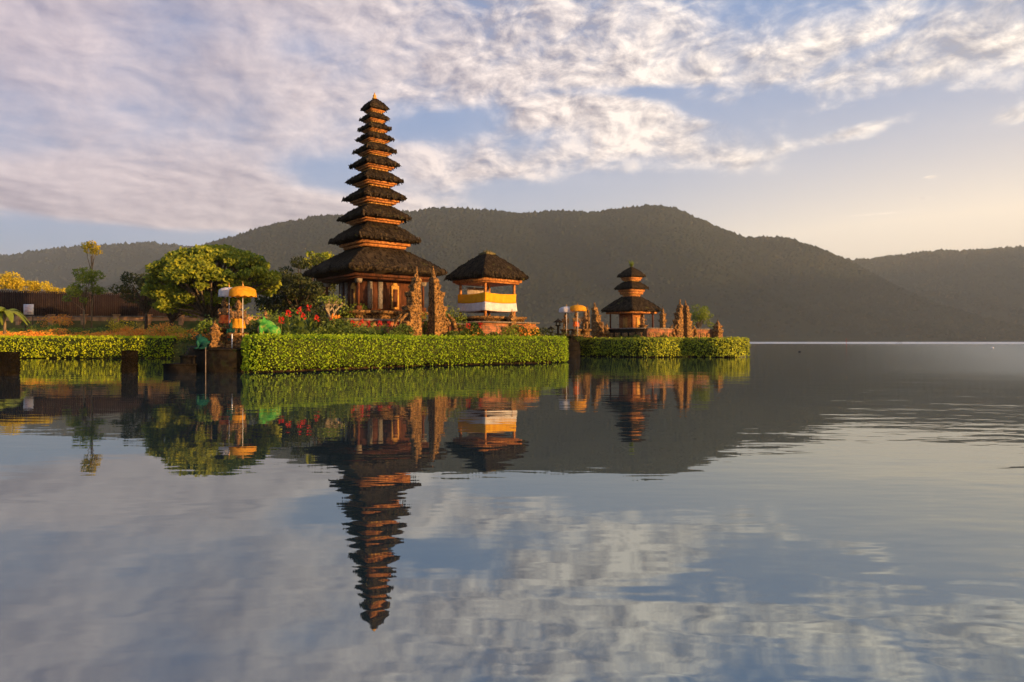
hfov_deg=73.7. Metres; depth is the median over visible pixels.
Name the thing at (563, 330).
guardian statue
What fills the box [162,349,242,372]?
stone landing
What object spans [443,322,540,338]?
ground cover
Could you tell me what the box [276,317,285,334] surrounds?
canna lily
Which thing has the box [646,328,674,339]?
terrace wall
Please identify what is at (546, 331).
shrub
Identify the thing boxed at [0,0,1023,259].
sky
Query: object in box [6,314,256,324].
stone wall
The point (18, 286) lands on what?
golden tree
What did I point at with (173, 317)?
dark tree
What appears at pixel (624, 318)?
door
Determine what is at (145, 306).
dark tree
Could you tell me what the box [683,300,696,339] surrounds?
split gate
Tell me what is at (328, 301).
frangipani tree
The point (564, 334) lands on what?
shrub
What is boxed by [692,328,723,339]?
terrace wall
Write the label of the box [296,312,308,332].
canna lily
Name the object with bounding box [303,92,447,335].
pagoda
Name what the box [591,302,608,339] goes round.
split gate
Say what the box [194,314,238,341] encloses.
shrub
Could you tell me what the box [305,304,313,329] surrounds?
canna lily
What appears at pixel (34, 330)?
shrub
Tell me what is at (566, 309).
parasol
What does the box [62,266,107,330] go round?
green tree
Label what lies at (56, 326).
shrub
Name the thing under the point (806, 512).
lake water
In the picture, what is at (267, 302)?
shade tree
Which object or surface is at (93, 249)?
slender tree
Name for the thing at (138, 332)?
shrub
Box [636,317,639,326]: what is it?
door
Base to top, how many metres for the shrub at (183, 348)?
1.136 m
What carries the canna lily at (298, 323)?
on the ground cover at (344, 326)
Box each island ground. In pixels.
[185,345,550,371]
[580,354,737,356]
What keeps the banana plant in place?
on the garden ground at (139, 324)
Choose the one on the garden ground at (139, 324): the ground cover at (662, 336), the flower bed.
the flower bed
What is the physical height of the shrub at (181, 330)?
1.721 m
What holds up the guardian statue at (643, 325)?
on the terrace wall at (655, 332)
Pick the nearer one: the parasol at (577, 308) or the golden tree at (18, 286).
the parasol at (577, 308)
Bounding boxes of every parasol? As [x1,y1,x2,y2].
[218,285,235,297]
[229,283,256,336]
[559,305,574,335]
[570,304,586,335]
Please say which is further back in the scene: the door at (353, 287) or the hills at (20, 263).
the hills at (20, 263)
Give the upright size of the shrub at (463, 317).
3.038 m
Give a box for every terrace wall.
[448,323,468,331]
[609,328,645,339]
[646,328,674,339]
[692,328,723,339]
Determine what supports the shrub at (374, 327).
on the island ground at (191, 351)
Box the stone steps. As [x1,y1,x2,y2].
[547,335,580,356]
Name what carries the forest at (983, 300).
on the hills at (1010, 300)
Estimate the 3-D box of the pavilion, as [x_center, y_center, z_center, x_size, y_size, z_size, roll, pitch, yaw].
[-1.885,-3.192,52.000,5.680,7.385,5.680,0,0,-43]
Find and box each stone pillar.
[0,352,20,375]
[121,350,138,372]
[207,321,224,348]
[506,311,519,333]
[658,306,666,327]
[712,319,723,339]
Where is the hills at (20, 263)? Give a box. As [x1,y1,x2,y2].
[0,244,176,292]
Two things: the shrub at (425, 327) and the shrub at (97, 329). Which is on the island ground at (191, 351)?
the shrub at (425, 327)
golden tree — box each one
[0,271,22,291]
[6,277,34,292]
[29,281,52,292]
[45,286,66,292]
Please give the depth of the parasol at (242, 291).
35.78 m
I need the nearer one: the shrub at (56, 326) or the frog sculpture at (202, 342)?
the frog sculpture at (202, 342)
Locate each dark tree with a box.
[108,271,163,329]
[149,294,183,329]
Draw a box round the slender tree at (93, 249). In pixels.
[80,240,102,327]
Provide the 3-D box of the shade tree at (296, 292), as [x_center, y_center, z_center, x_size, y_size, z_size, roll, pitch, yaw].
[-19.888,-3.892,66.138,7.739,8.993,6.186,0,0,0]
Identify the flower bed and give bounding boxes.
[0,328,204,339]
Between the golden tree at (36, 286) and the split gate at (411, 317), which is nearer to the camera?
the split gate at (411, 317)
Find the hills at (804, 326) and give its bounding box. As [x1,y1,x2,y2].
[101,209,1023,341]
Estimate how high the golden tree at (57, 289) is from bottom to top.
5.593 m
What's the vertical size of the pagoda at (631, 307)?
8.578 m
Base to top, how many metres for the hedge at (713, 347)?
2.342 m
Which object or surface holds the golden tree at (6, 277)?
on the garden ground at (139, 324)
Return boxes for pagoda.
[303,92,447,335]
[601,267,661,327]
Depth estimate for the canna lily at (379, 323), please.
44.53 m
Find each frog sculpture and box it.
[194,334,209,348]
[256,316,280,335]
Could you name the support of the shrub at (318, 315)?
on the island ground at (191, 351)
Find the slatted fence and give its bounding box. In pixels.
[0,290,188,315]
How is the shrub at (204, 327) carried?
on the island ground at (191, 351)
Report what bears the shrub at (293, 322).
on the island ground at (191, 351)
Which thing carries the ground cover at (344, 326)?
on the island ground at (191, 351)
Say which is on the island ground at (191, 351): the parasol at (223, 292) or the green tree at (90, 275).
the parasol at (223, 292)
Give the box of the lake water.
[0,342,1023,681]
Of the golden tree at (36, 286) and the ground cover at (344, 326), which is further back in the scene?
the golden tree at (36, 286)
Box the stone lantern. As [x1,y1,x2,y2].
[553,319,561,334]
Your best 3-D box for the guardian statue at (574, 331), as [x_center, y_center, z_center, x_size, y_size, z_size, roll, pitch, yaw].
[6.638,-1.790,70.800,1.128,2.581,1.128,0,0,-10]
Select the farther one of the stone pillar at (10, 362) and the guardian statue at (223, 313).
the guardian statue at (223, 313)
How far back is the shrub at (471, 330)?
47.90 m
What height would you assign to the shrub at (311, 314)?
3.482 m
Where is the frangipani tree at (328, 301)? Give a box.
[315,294,347,318]
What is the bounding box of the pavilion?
[444,250,539,338]
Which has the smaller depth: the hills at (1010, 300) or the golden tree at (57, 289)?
the golden tree at (57, 289)
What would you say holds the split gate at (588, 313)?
on the island ground at (653, 356)
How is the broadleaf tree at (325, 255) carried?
on the garden ground at (139, 324)
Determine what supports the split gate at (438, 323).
on the island ground at (191, 351)
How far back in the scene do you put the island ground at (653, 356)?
69.19 m
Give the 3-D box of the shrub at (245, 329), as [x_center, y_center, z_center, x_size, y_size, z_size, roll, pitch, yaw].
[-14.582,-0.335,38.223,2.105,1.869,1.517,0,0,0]
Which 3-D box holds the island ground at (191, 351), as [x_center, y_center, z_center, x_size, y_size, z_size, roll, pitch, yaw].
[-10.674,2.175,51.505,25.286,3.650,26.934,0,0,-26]
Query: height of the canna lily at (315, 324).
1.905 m
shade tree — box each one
[254,283,285,315]
[266,254,338,319]
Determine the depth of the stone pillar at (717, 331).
74.97 m
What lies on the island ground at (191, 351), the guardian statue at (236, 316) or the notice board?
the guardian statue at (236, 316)
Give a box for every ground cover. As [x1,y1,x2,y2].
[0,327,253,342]
[247,316,416,338]
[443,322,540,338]
[614,334,668,339]
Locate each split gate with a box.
[391,266,421,335]
[427,267,457,338]
[577,305,590,340]
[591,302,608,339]
[669,300,683,339]
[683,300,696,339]
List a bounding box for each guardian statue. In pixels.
[217,297,231,340]
[223,322,235,346]
[225,298,249,347]
[560,313,569,335]
[570,312,582,335]
[579,311,592,336]
[598,321,607,337]
[639,314,647,327]
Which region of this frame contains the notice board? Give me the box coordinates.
[24,304,33,329]
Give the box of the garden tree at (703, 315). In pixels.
[689,304,714,328]
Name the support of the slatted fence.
on the garden ground at (139, 324)
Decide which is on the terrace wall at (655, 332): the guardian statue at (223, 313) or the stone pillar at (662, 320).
the stone pillar at (662, 320)
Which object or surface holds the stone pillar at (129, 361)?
in the lake water
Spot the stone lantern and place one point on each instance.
(559, 322)
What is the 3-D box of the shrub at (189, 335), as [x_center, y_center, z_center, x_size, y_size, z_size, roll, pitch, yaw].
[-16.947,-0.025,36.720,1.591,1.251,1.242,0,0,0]
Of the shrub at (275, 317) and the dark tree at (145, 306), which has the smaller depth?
the shrub at (275, 317)
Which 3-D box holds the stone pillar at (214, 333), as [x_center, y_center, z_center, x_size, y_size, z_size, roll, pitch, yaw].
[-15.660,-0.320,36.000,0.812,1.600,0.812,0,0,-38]
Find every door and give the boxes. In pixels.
[351,282,355,308]
[391,283,398,308]
[623,317,626,326]
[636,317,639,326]
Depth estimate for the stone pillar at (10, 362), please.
31.03 m
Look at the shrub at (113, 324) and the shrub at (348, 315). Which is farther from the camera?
the shrub at (113, 324)
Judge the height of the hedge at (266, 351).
2.248 m
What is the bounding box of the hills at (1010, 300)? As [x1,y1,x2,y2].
[857,250,1023,325]
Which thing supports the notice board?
on the garden ground at (139, 324)
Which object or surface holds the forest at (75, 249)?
on the hills at (20, 263)
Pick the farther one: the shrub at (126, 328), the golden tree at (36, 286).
the golden tree at (36, 286)
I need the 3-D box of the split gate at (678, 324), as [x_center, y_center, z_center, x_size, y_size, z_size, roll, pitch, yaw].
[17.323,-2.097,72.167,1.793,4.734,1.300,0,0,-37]
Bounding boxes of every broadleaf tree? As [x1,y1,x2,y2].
[140,243,281,334]
[301,250,333,311]
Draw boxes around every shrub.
[25,326,73,333]
[28,323,59,330]
[36,314,73,326]
[67,327,112,334]
[104,318,136,331]
[117,326,134,332]
[134,328,155,335]
[148,322,177,333]
[165,326,188,339]
[174,341,191,354]
[181,330,208,346]
[193,318,222,340]
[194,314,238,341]
[237,321,256,339]
[244,305,309,330]
[270,308,318,330]
[277,299,337,330]
[301,310,337,323]
[339,303,367,318]
[357,322,391,335]
[422,312,427,334]
[445,305,467,331]
[458,325,485,335]
[495,324,520,338]
[519,322,538,335]
[539,327,556,335]
[560,332,585,340]
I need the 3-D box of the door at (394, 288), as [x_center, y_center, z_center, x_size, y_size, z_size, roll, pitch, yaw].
[-8.535,-3.267,49.795,0.620,1.900,0.150,0,0,-39]
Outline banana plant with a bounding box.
[0,306,29,333]
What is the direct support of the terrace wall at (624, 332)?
on the island ground at (653, 356)
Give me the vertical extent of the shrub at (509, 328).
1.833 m
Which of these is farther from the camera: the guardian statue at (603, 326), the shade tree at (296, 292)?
the guardian statue at (603, 326)
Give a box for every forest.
[0,241,192,293]
[88,204,1023,340]
[846,245,1023,322]
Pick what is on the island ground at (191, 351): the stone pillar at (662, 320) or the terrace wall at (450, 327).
the terrace wall at (450, 327)
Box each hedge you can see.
[0,334,181,358]
[240,332,568,372]
[577,336,750,356]
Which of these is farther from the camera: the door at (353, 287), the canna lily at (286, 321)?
the door at (353, 287)
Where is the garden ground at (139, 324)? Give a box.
[0,316,321,357]
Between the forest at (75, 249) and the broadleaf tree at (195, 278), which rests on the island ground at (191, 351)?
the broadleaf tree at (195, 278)
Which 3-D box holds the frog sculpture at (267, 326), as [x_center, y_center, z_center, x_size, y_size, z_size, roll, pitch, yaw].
[-13.046,-0.737,36.608,1.292,1.168,1.165,0,0,-12]
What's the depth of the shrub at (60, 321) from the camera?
74.01 m
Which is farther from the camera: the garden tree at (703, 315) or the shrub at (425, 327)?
the garden tree at (703, 315)
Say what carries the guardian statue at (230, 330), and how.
on the island ground at (191, 351)
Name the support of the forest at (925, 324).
on the hills at (804, 326)
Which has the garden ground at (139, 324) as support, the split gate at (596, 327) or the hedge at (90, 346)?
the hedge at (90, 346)
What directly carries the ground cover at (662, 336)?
on the island ground at (653, 356)
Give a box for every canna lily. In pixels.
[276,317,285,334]
[283,309,293,330]
[295,307,305,330]
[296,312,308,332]
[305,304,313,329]
[312,315,319,330]
[377,320,383,333]
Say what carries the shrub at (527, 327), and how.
on the island ground at (191, 351)
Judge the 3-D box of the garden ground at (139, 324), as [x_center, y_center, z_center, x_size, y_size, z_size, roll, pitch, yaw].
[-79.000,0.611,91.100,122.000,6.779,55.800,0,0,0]
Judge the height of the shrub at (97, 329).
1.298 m

